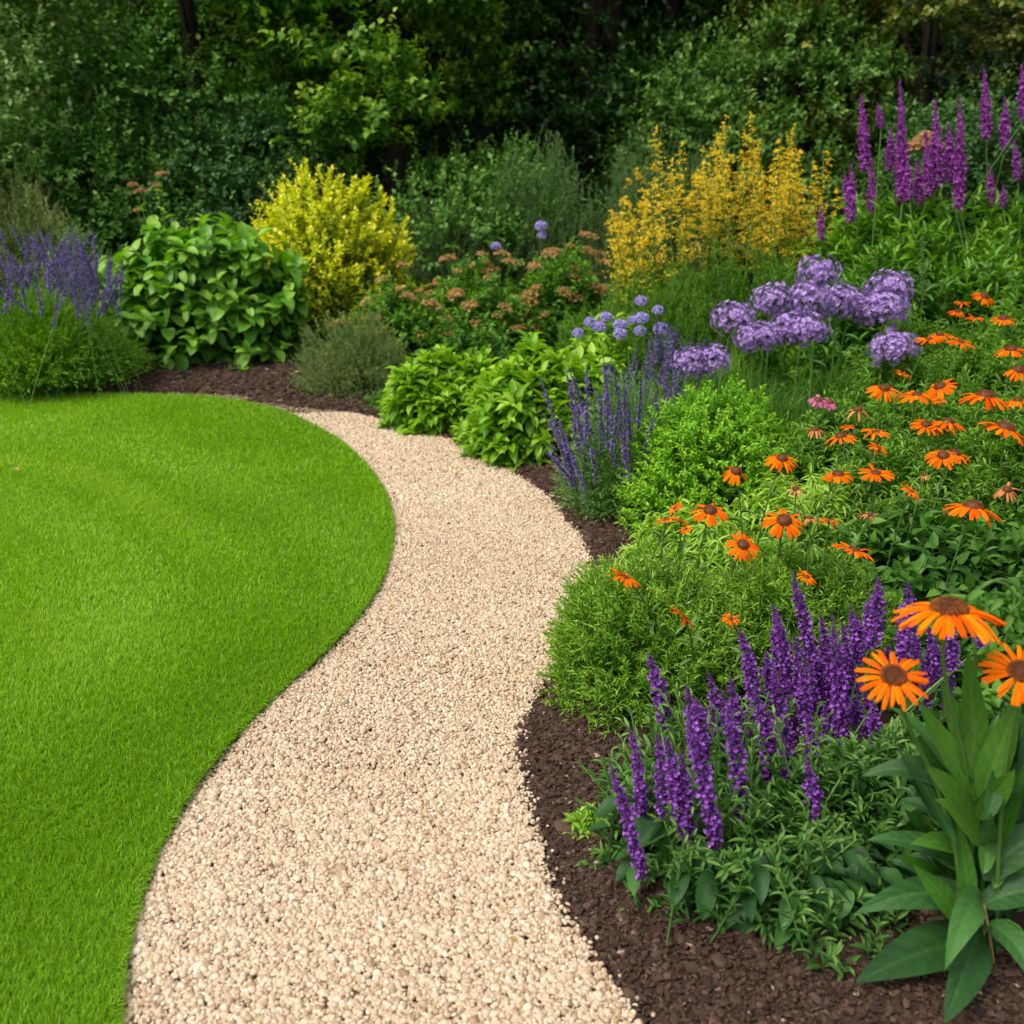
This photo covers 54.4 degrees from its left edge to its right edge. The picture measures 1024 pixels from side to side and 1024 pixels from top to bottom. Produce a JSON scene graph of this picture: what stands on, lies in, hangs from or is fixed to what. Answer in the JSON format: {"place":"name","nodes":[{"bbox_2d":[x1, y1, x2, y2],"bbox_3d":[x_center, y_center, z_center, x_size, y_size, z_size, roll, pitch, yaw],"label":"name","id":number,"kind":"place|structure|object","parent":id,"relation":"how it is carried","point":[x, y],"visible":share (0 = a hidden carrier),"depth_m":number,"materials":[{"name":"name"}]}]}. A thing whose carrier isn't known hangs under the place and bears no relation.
{"place":"outdoors","nodes":[
{"label":"outdoors","id":0,"kind":"place"},
{"bbox_2d":[0,390,396,1023],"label":"lawn","id":1,"kind":"structure","parent":0,"point":[120,805],"depth_m":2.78,"materials":[{"name":"green plant"}]},
{"bbox_2d":[121,411,655,1023],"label":"gravel path","id":2,"kind":"structure","parent":0,"point":[385,839],"depth_m":2.16,"materials":[{"name":"beige gravel"}]},
{"bbox_2d":[2,273,1023,1023],"bbox_3d":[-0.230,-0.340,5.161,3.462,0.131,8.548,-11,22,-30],"label":"mulch","id":3,"kind":"object","parent":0,"point":[585,751],"visible":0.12,"depth_m":1.91,"materials":[{"name":"brown soil"}]},
{"bbox_2d":[0,143,119,333],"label":"feathery grey shrub","id":4,"kind":"object","parent":3,"relation":"on","point":[47,224],"visible":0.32,"depth_m":8.02,"materials":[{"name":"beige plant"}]},
{"bbox_2d":[0,221,158,405],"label":"lavender plant","id":5,"kind":"object","parent":3,"relation":"on","point":[54,345],"visible":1,"depth_m":6.40,"materials":[{"name":"green plant"}]},
{"bbox_2d":[24,220,139,344],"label":"catmint plant","id":6,"kind":"object","parent":3,"relation":"on","point":[72,245],"visible":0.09,"depth_m":7.67,"materials":[{"name":"purple plant"}]},
{"bbox_2d":[127,171,173,235],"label":"tall peach flower","id":7,"kind":"object","parent":3,"relation":"on","point":[144,191],"visible":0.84,"depth_m":7.77,"materials":[{"name":"pink plant"}]},
{"bbox_2d":[0,391,350,418],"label":"dirt crumbs","id":8,"kind":"object","parent":3,"relation":"on","point":[300,409],"visible":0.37,"depth_m":6.16,"materials":[{"name":"brown soil"}]},
{"bbox_2d":[0,0,383,228],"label":"woodland tree","id":9,"kind":"object","parent":3,"relation":"on","point":[193,54],"visible":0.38,"depth_m":9.53,"materials":[{"name":"green plant"}]},
{"bbox_2d":[90,213,313,371],"bbox_3d":[-2.271,-1.561,7.390,1.722,1.273,1.255,0,19,0],"label":"broad leaved shrub","id":10,"kind":"object","parent":3,"relation":"on","point":[207,306],"visible":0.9,"depth_m":7.12,"materials":[{"name":"green plant"}]},
{"bbox_2d":[82,80,395,300],"bbox_3d":[-2.509,-2.936,9.590,2.889,2.228,2.848,0,19,0],"label":"dark shrub","id":11,"kind":"object","parent":3,"relation":"on","point":[237,137],"visible":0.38,"depth_m":8.95,"materials":[{"name":"green plant"}]},
{"bbox_2d":[240,157,431,350],"bbox_3d":[-1.467,-1.983,7.877,1.630,1.580,1.306,-7,20,-19],"label":"yellow shrub","id":12,"kind":"object","parent":3,"relation":"on","point":[334,283],"visible":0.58,"depth_m":7.67,"materials":[{"name":"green plant"}]},
{"bbox_2d":[286,301,414,399],"bbox_3d":[-1.008,-1.039,6.403,0.876,0.627,0.706,0,19,0],"label":"grey mound","id":13,"kind":"object","parent":3,"relation":"on","point":[345,374],"visible":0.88,"depth_m":6.32,"materials":[{"name":"beige plant"}]},
{"bbox_2d":[204,0,558,255],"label":"yellow green tree","id":14,"kind":"object","parent":3,"relation":"on","point":[389,62],"visible":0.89,"depth_m":9.42,"materials":[{"name":"green plant"}]},
{"bbox_2d":[328,261,460,379],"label":"sedum plant","id":15,"kind":"object","parent":3,"relation":"on","point":[405,316],"visible":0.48,"depth_m":6.77,"materials":[{"name":"green plant"}]},
{"bbox_2d":[376,343,498,435],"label":"lime leaved plant","id":16,"kind":"object","parent":3,"relation":"on","point":[429,397],"visible":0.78,"depth_m":5.55,"materials":[{"name":"green plant"}]},
{"bbox_2d":[374,172,503,318],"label":"feathery blue green plant","id":17,"kind":"object","parent":3,"relation":"on","point":[441,271],"visible":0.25,"depth_m":8.53,"materials":[{"name":"grey plant"}]},
{"bbox_2d":[410,310,516,373],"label":"leafy green plant","id":18,"kind":"object","parent":3,"relation":"on","point":[490,338],"visible":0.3,"depth_m":6.40,"materials":[{"name":"green plant"}]},
{"bbox_2d":[355,119,601,300],"bbox_3d":[-0.376,-2.679,9.379,2.537,1.883,3.193,0,19,0],"label":"dark shrub","id":19,"kind":"object","parent":3,"relation":"on","point":[472,179],"visible":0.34,"depth_m":8.86,"materials":[{"name":"green plant"}]},
{"bbox_2d":[410,249,547,362],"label":"sedum plant","id":20,"kind":"object","parent":3,"relation":"on","point":[473,300],"visible":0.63,"depth_m":6.93,"materials":[{"name":"green plant"}]},
{"bbox_2d":[450,330,625,473],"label":"lime leaved plant","id":21,"kind":"object","parent":3,"relation":"on","point":[506,418],"visible":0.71,"depth_m":4.94,"materials":[{"name":"green plant"}]},
{"bbox_2d":[444,120,633,328],"bbox_3d":[0.222,-2.528,8.902,1.797,1.838,1.297,0,19,0],"label":"feathery blue green plant","id":22,"kind":"object","parent":3,"relation":"on","point":[553,231],"visible":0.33,"depth_m":8.68,"materials":[{"name":"grey plant"}]},
{"bbox_2d":[496,231,623,355],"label":"sedum plant","id":23,"kind":"object","parent":3,"relation":"on","point":[561,280],"visible":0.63,"depth_m":7.09,"materials":[{"name":"green plant"}]},
{"bbox_2d":[561,802,606,840],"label":"green tuft","id":24,"kind":"object","parent":3,"relation":"on","point":[582,821],"visible":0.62,"depth_m":2.19,"materials":[{"name":"green plant"}]},
{"bbox_2d":[399,0,795,243],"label":"dark evergreen tree","id":25,"kind":"object","parent":3,"relation":"on","point":[588,110],"visible":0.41,"depth_m":10.80,"materials":[{"name":"green plant"}]},
{"bbox_2d":[552,289,660,366],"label":"leafy green plant","id":26,"kind":"object","parent":3,"relation":"on","point":[569,327],"visible":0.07,"depth_m":6.26,"materials":[{"name":"green plant"}]},
{"bbox_2d":[553,311,661,407],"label":"lime leaved plant","id":27,"kind":"object","parent":3,"relation":"on","point":[601,347],"visible":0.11,"depth_m":5.38,"materials":[{"name":"green plant"}]},
{"bbox_2d":[539,342,711,522],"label":"lavender plant","id":28,"kind":"object","parent":3,"relation":"on","point":[590,476],"visible":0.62,"depth_m":4.09,"materials":[{"name":"purple plant"}]},
{"bbox_2d":[609,568,673,671],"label":"coneflower","id":29,"kind":"object","parent":3,"relation":"on","point":[626,578],"visible":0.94,"depth_m":2.48,"materials":[{"name":"orange plant"}]},
{"bbox_2d":[576,119,727,308],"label":"feathery blue green plant","id":30,"kind":"object","parent":3,"relation":"on","point":[622,193],"visible":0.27,"depth_m":8.58,"materials":[{"name":"grey plant"}]},
{"bbox_2d":[580,258,724,344],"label":"leafy green plant","id":31,"kind":"object","parent":3,"relation":"on","point":[660,277],"visible":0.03,"depth_m":6.72,"materials":[{"name":"green plant"}]},
{"bbox_2d":[602,125,704,316],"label":"golden plume plant","id":32,"kind":"object","parent":3,"relation":"on","point":[622,259],"visible":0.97,"depth_m":6.45,"materials":[{"name":"yellow plant"}]},
{"bbox_2d":[533,529,779,741],"bbox_3d":[0.401,0.307,2.751,0.693,0.481,0.766,0,19,0],"label":"feathery green mound","id":33,"kind":"object","parent":3,"relation":"on","point":[603,628],"visible":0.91,"depth_m":2.60,"materials":[{"name":"green plant"}]},
{"bbox_2d":[606,247,732,391],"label":"ferny plant","id":34,"kind":"object","parent":3,"relation":"on","point":[674,304],"visible":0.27,"depth_m":6.02,"materials":[{"name":"green plant"}]},
{"bbox_2d":[641,316,717,429],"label":"lavender plant","id":35,"kind":"object","parent":3,"relation":"on","point":[661,348],"visible":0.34,"depth_m":5.00,"materials":[{"name":"purple plant"}]},
{"bbox_2d":[670,346,709,388],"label":"allium","id":36,"kind":"object","parent":3,"relation":"on","point":[686,361],"visible":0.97,"depth_m":4.09,"materials":[{"name":"purple plant"}]},
{"bbox_2d":[670,605,711,688],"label":"coneflower","id":37,"kind":"object","parent":3,"relation":"on","point":[693,641],"visible":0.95,"depth_m":2.40,"materials":[{"name":"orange plant"}]},
{"bbox_2d":[610,498,772,584],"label":"curly leaved plant","id":38,"kind":"object","parent":3,"relation":"on","point":[714,551],"visible":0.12,"depth_m":3.15,"materials":[{"name":"green plant"}]},
{"bbox_2d":[602,373,805,538],"bbox_3d":[0.798,-0.204,3.925,0.782,0.672,0.673,-4,19,-13],"label":"rounded lime bush","id":39,"kind":"object","parent":3,"relation":"on","point":[720,436],"visible":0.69,"depth_m":3.82,"materials":[{"name":"green plant"}]},
{"bbox_2d":[685,502,728,613],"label":"coneflower","id":40,"kind":"object","parent":3,"relation":"on","point":[710,510],"visible":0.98,"depth_m":2.63,"materials":[{"name":"orange plant"}]},
{"bbox_2d":[693,342,731,394],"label":"allium","id":41,"kind":"object","parent":3,"relation":"on","point":[716,360],"visible":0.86,"depth_m":4.11,"materials":[{"name":"purple plant"}]},
{"bbox_2d":[658,340,774,415],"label":"grassy plant","id":42,"kind":"object","parent":3,"relation":"on","point":[733,371],"visible":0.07,"depth_m":4.85,"materials":[{"name":"green plant"}]},
{"bbox_2d":[673,111,777,343],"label":"golden plume plant","id":43,"kind":"object","parent":3,"relation":"on","point":[718,195],"visible":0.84,"depth_m":6.53,"materials":[{"name":"yellow plant"}]},
{"bbox_2d":[709,300,755,395],"bbox_3d":[1.010,-0.573,4.669,0.215,0.843,0.218,0,19,0],"label":"allium","id":44,"kind":"object","parent":3,"relation":"on","point":[737,317],"visible":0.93,"depth_m":4.52,"materials":[{"name":"purple plant"}]},
{"bbox_2d":[712,530,759,599],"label":"coneflower","id":45,"kind":"object","parent":3,"relation":"on","point":[743,544],"visible":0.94,"depth_m":2.59,"materials":[{"name":"orange plant"}]},
{"bbox_2d":[723,466,752,575],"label":"coneflower","id":46,"kind":"object","parent":3,"relation":"on","point":[736,471],"visible":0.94,"depth_m":2.94,"materials":[{"name":"orange plant"}]},
{"bbox_2d":[664,241,812,407],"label":"ferny plant","id":47,"kind":"object","parent":3,"relation":"on","point":[720,294],"visible":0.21,"depth_m":6.05,"materials":[{"name":"green plant"}]},
{"bbox_2d":[732,323,772,404],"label":"allium","id":48,"kind":"object","parent":3,"relation":"on","point":[746,339],"visible":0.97,"depth_m":4.36,"materials":[{"name":"purple plant"}]},
{"bbox_2d":[750,320,784,402],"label":"allium","id":49,"kind":"object","parent":3,"relation":"on","point":[772,332],"visible":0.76,"depth_m":4.37,"materials":[{"name":"purple plant"}]},
{"bbox_2d":[747,453,798,549],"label":"coneflower","id":50,"kind":"object","parent":3,"relation":"on","point":[780,458],"visible":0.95,"depth_m":2.94,"materials":[{"name":"orange plant"}]},
{"bbox_2d":[749,281,797,395],"bbox_3d":[1.230,-0.653,4.798,0.230,0.912,0.220,0,19,0],"label":"allium","id":51,"kind":"object","parent":3,"relation":"on","point":[767,299],"visible":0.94,"depth_m":4.64,"materials":[{"name":"purple plant"}]},
{"bbox_2d":[578,0,974,298],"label":"spreading shrub","id":52,"kind":"object","parent":3,"relation":"on","point":[706,107],"visible":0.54,"depth_m":9.35,"materials":[{"name":"green plant"}]},
{"bbox_2d":[574,570,989,982],"bbox_3d":[0.663,0.494,2.079,1.054,0.601,0.751,-7,20,-21],"label":"salvia plant","id":53,"kind":"object","parent":3,"relation":"on","point":[741,866],"visible":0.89,"depth_m":2.00,"materials":[{"name":"purple plant"}]},
{"bbox_2d":[762,508,805,628],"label":"coneflower","id":54,"kind":"object","parent":3,"relation":"on","point":[783,519],"visible":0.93,"depth_m":2.65,"materials":[{"name":"orange plant"}]},
{"bbox_2d":[748,370,819,446],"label":"grassy plant","id":55,"kind":"object","parent":3,"relation":"on","point":[783,410],"visible":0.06,"depth_m":4.40,"materials":[{"name":"green plant"}]},
{"bbox_2d":[768,310,805,414],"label":"allium","id":56,"kind":"object","parent":3,"relation":"on","point":[784,320],"visible":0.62,"depth_m":4.44,"materials":[{"name":"purple plant"}]},
{"bbox_2d":[735,123,843,361],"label":"golden plume plant","id":57,"kind":"object","parent":3,"relation":"on","point":[783,201],"visible":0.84,"depth_m":6.41,"materials":[{"name":"yellow plant"}]},
{"bbox_2d":[690,531,901,727],"bbox_3d":[0.811,0.296,2.749,0.682,0.495,0.604,0,19,0],"label":"feathery green mound","id":58,"kind":"object","parent":3,"relation":"on","point":[761,582],"visible":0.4,"depth_m":2.65,"materials":[{"name":"green plant"}]},
{"bbox_2d":[721,460,890,567],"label":"curly leaved plant","id":59,"kind":"object","parent":3,"relation":"on","point":[811,499],"visible":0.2,"depth_m":3.27,"materials":[{"name":"green plant"}]},
{"bbox_2d":[785,311,832,423],"bbox_3d":[1.321,-0.509,4.535,0.214,0.811,0.212,0,19,0],"label":"allium","id":60,"kind":"object","parent":3,"relation":"on","point":[813,332],"visible":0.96,"depth_m":4.39,"materials":[{"name":"purple plant"}]},
{"bbox_2d":[784,278,834,396],"bbox_3d":[1.387,-0.641,4.750,0.235,0.920,0.224,-7,20,-20],"label":"allium","id":61,"kind":"object","parent":3,"relation":"on","point":[810,296],"visible":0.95,"depth_m":4.58,"materials":[{"name":"purple plant"}]},
{"bbox_2d":[794,254,842,385],"bbox_3d":[1.486,-0.770,4.976,0.231,1.016,0.232,0,19,0],"label":"allium","id":62,"kind":"object","parent":3,"relation":"on","point":[823,273],"visible":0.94,"depth_m":4.80,"materials":[{"name":"purple plant"}]},
{"bbox_2d":[797,470,853,561],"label":"coneflower","id":63,"kind":"object","parent":3,"relation":"on","point":[829,477],"visible":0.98,"depth_m":2.90,"materials":[{"name":"orange plant"}]},
{"bbox_2d":[791,353,877,421],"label":"grassy plant","id":64,"kind":"object","parent":3,"relation":"on","point":[825,385],"visible":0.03,"depth_m":4.60,"materials":[{"name":"green plant"}]},
{"bbox_2d":[812,282,861,384],"bbox_3d":[1.526,-0.650,4.802,0.230,0.903,0.226,0,19,0],"label":"allium","id":65,"kind":"object","parent":3,"relation":"on","point":[838,290],"visible":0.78,"depth_m":4.63,"materials":[{"name":"purple plant"}]},
{"bbox_2d":[752,711,936,892],"bbox_3d":[0.768,0.613,2.119,0.573,0.352,0.481,0,19,0],"label":"leafy green plant","id":66,"kind":"object","parent":3,"relation":"on","point":[885,745],"visible":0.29,"depth_m":2.03,"materials":[{"name":"green plant"}]},
{"bbox_2d":[772,382,924,497],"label":"coneflower foliage","id":67,"kind":"object","parent":3,"relation":"on","point":[800,448],"visible":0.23,"depth_m":3.78,"materials":[{"name":"green plant"}]},
{"bbox_2d":[824,542,873,627],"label":"coneflower","id":68,"kind":"object","parent":3,"relation":"on","point":[856,551],"visible":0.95,"depth_m":2.58,"materials":[{"name":"orange plant"}]},
{"bbox_2d":[828,286,871,380],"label":"allium","id":69,"kind":"object","parent":3,"relation":"on","point":[861,301],"visible":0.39,"depth_m":4.70,"materials":[{"name":"purple plant"}]},
{"bbox_2d":[719,0,1023,229],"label":"olive tree","id":70,"kind":"object","parent":3,"relation":"on","point":[935,15],"visible":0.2,"depth_m":10.30,"materials":[{"name":"green plant"}]},
{"bbox_2d":[788,233,963,405],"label":"lance leaved plant","id":71,"kind":"object","parent":3,"relation":"on","point":[823,350],"visible":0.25,"depth_m":5.50,"materials":[{"name":"green plant"}]},
{"bbox_2d":[858,463,894,526],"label":"coneflower","id":72,"kind":"object","parent":3,"relation":"on","point":[875,473],"visible":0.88,"depth_m":2.90,"materials":[{"name":"orange plant"}]},
{"bbox_2d":[854,286,910,366],"bbox_3d":[1.746,-0.641,4.798,0.258,0.889,0.272,0,19,0],"label":"allium","id":73,"kind":"object","parent":3,"relation":"on","point":[890,306],"visible":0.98,"depth_m":4.64,"materials":[{"name":"purple plant"}]},
{"bbox_2d":[864,384,901,481],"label":"coneflower","id":74,"kind":"object","parent":3,"relation":"on","point":[883,388],"visible":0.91,"depth_m":3.53,"materials":[{"name":"orange plant"}]},
{"bbox_2d":[863,268,914,362],"bbox_3d":[1.822,-0.721,4.930,0.243,0.954,0.240,0,19,0],"label":"allium","id":75,"kind":"object","parent":3,"relation":"on","point":[894,282],"visible":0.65,"depth_m":4.77,"materials":[{"name":"purple plant"}]},
{"bbox_2d":[762,64,1023,401],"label":"loosestrife plant","id":76,"kind":"object","parent":3,"relation":"on","point":[944,252],"visible":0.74,"depth_m":5.77,"materials":[{"name":"green plant"}]},
{"bbox_2d":[866,326,921,392],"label":"allium","id":77,"kind":"object","parent":3,"relation":"on","point":[896,343],"visible":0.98,"depth_m":4.36,"materials":[{"name":"purple plant"}]},
{"bbox_2d":[848,299,971,378],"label":"coneflower foliage","id":78,"kind":"object","parent":3,"relation":"on","point":[902,326],"visible":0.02,"depth_m":4.98,"materials":[{"name":"green plant"}]},
{"bbox_2d":[814,493,1009,657],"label":"dark leafy plant","id":79,"kind":"object","parent":3,"relation":"on","point":[917,565],"visible":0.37,"depth_m":2.90,"materials":[{"name":"green plant"}]},
{"bbox_2d":[827,413,1018,537],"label":"coneflower foliage","id":80,"kind":"object","parent":3,"relation":"on","point":[972,483],"visible":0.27,"depth_m":3.35,"materials":[{"name":"green plant"}]},
{"bbox_2d":[904,130,943,221],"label":"tall peach flower","id":81,"kind":"object","parent":3,"relation":"on","point":[916,143],"visible":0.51,"depth_m":6.50,"materials":[{"name":"orange plant"}]},
{"bbox_2d":[913,450,961,527],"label":"coneflower","id":82,"kind":"object","parent":3,"relation":"on","point":[943,455],"visible":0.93,"depth_m":2.94,"materials":[{"name":"orange plant"}]},
{"bbox_2d":[854,578,1023,1023],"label":"coneflower plant","id":83,"kind":"object","parent":3,"relation":"on","point":[965,775],"visible":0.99,"depth_m":1.71,"materials":[{"name":"green plant"}]},
{"bbox_2d":[860,356,1022,488],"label":"coneflower foliage","id":84,"kind":"object","parent":3,"relation":"on","point":[952,409],"visible":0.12,"depth_m":3.95,"materials":[{"name":"green plant"}]},
{"bbox_2d":[874,680,1023,920],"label":"dark leafy plant","id":85,"kind":"object","parent":3,"relation":"on","point":[928,820],"visible":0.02,"depth_m":1.96,"materials":[{"name":"green plant"}]},
{"bbox_2d":[877,584,1023,733],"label":"dark leafy plant","id":86,"kind":"object","parent":3,"relation":"on","point":[1016,633],"visible":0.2,"depth_m":2.50,"materials":[{"name":"green plant"}]},
{"bbox_2d":[902,0,1023,194],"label":"bluish tree","id":87,"kind":"object","parent":3,"relation":"on","point":[945,78],"visible":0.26,"depth_m":10.22,"materials":[{"name":"green plant"}]},
{"bbox_2d":[926,499,1001,596],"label":"coneflower","id":88,"kind":"object","parent":3,"relation":"on","point":[975,508],"visible":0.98,"depth_m":2.64,"materials":[{"name":"orange plant"}]},
{"bbox_2d":[915,225,1023,356],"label":"lance leaved plant","id":89,"kind":"object","parent":3,"relation":"on","point":[998,291],"visible":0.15,"depth_m":5.42,"materials":[{"name":"green plant"}]},
{"bbox_2d":[939,295,1023,365],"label":"coneflower foliage","id":90,"kind":"object","parent":3,"relation":"on","point":[1019,324],"visible":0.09,"depth_m":5.07,"materials":[{"name":"green plant"}]},
{"bbox_2d":[945,406,1023,530],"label":"coneflower foliage","id":91,"kind":"object","parent":3,"relation":"on","point":[1014,450],"visible":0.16,"depth_m":3.47,"materials":[{"name":"green plant"}]},
{"bbox_2d":[959,389,1010,450],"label":"coneflower","id":92,"kind":"object","parent":3,"relation":"on","point":[987,397],"visible":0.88,"depth_m":3.52,"materials":[{"name":"orange plant"}]},
{"bbox_2d":[957,497,1023,598],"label":"dark leafy plant","id":93,"kind":"object","parent":3,"relation":"on","point":[1012,546],"visible":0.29,"depth_m":2.89,"materials":[{"name":"green plant"}]},
{"bbox_2d":[960,677,1023,719],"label":"dark leafy plant","id":94,"kind":"object","parent":3,"relation":"on","point":[995,701],"visible":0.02,"depth_m":2.13,"materials":[{"name":"green plant"}]},
{"bbox_2d":[978,420,1023,519],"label":"coneflower","id":95,"kind":"object","parent":3,"relation":"on","point":[1002,426],"visible":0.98,"depth_m":3.24,"materials":[{"name":"orange plant"}]},
{"label":"ground","id":96,"kind":"structure","parent":0,"visible":0},
{"bbox_2d":[0,0,165,222],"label":"light leaved tree","id":97,"kind":"object","parent":96,"relation":"on","point":[5,81],"visible":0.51,"depth_m":8.95,"materials":[{"name":"green plant"}]},
{"bbox_2d":[0,80,247,316],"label":"dark shrub","id":98,"kind":"object","parent":96,"relation":"on","point":[60,150],"visible":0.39,"depth_m":8.80,"materials":[{"name":"green plant"}]},
{"bbox_2d":[0,0,1022,273],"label":"woodland","id":99,"kind":"object","parent":96,"relation":"on","point":[622,8],"visible":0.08,"depth_m":13.05,"materials":[{"name":"green plant"}]},
{"bbox_2d":[837,331,955,421],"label":"coneflower","id":100,"kind":"object","parent":96,"relation":"on","point":[885,377],"depth_m":4.50,"materials":[{"name":"green plant"}]},
{"bbox_2d":[806,67,1023,264],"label":"dark shrub","id":101,"kind":"object","parent":96,"relation":"on","point":[972,124],"visible":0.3,"depth_m":8.21,"materials":[{"name":"green plant"}]},
{"bbox_2d":[920,312,1023,424],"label":"coneflower","id":102,"kind":"object","parent":96,"relation":"on","point":[989,371],"depth_m":4.53,"materials":[{"name":"green plant"}]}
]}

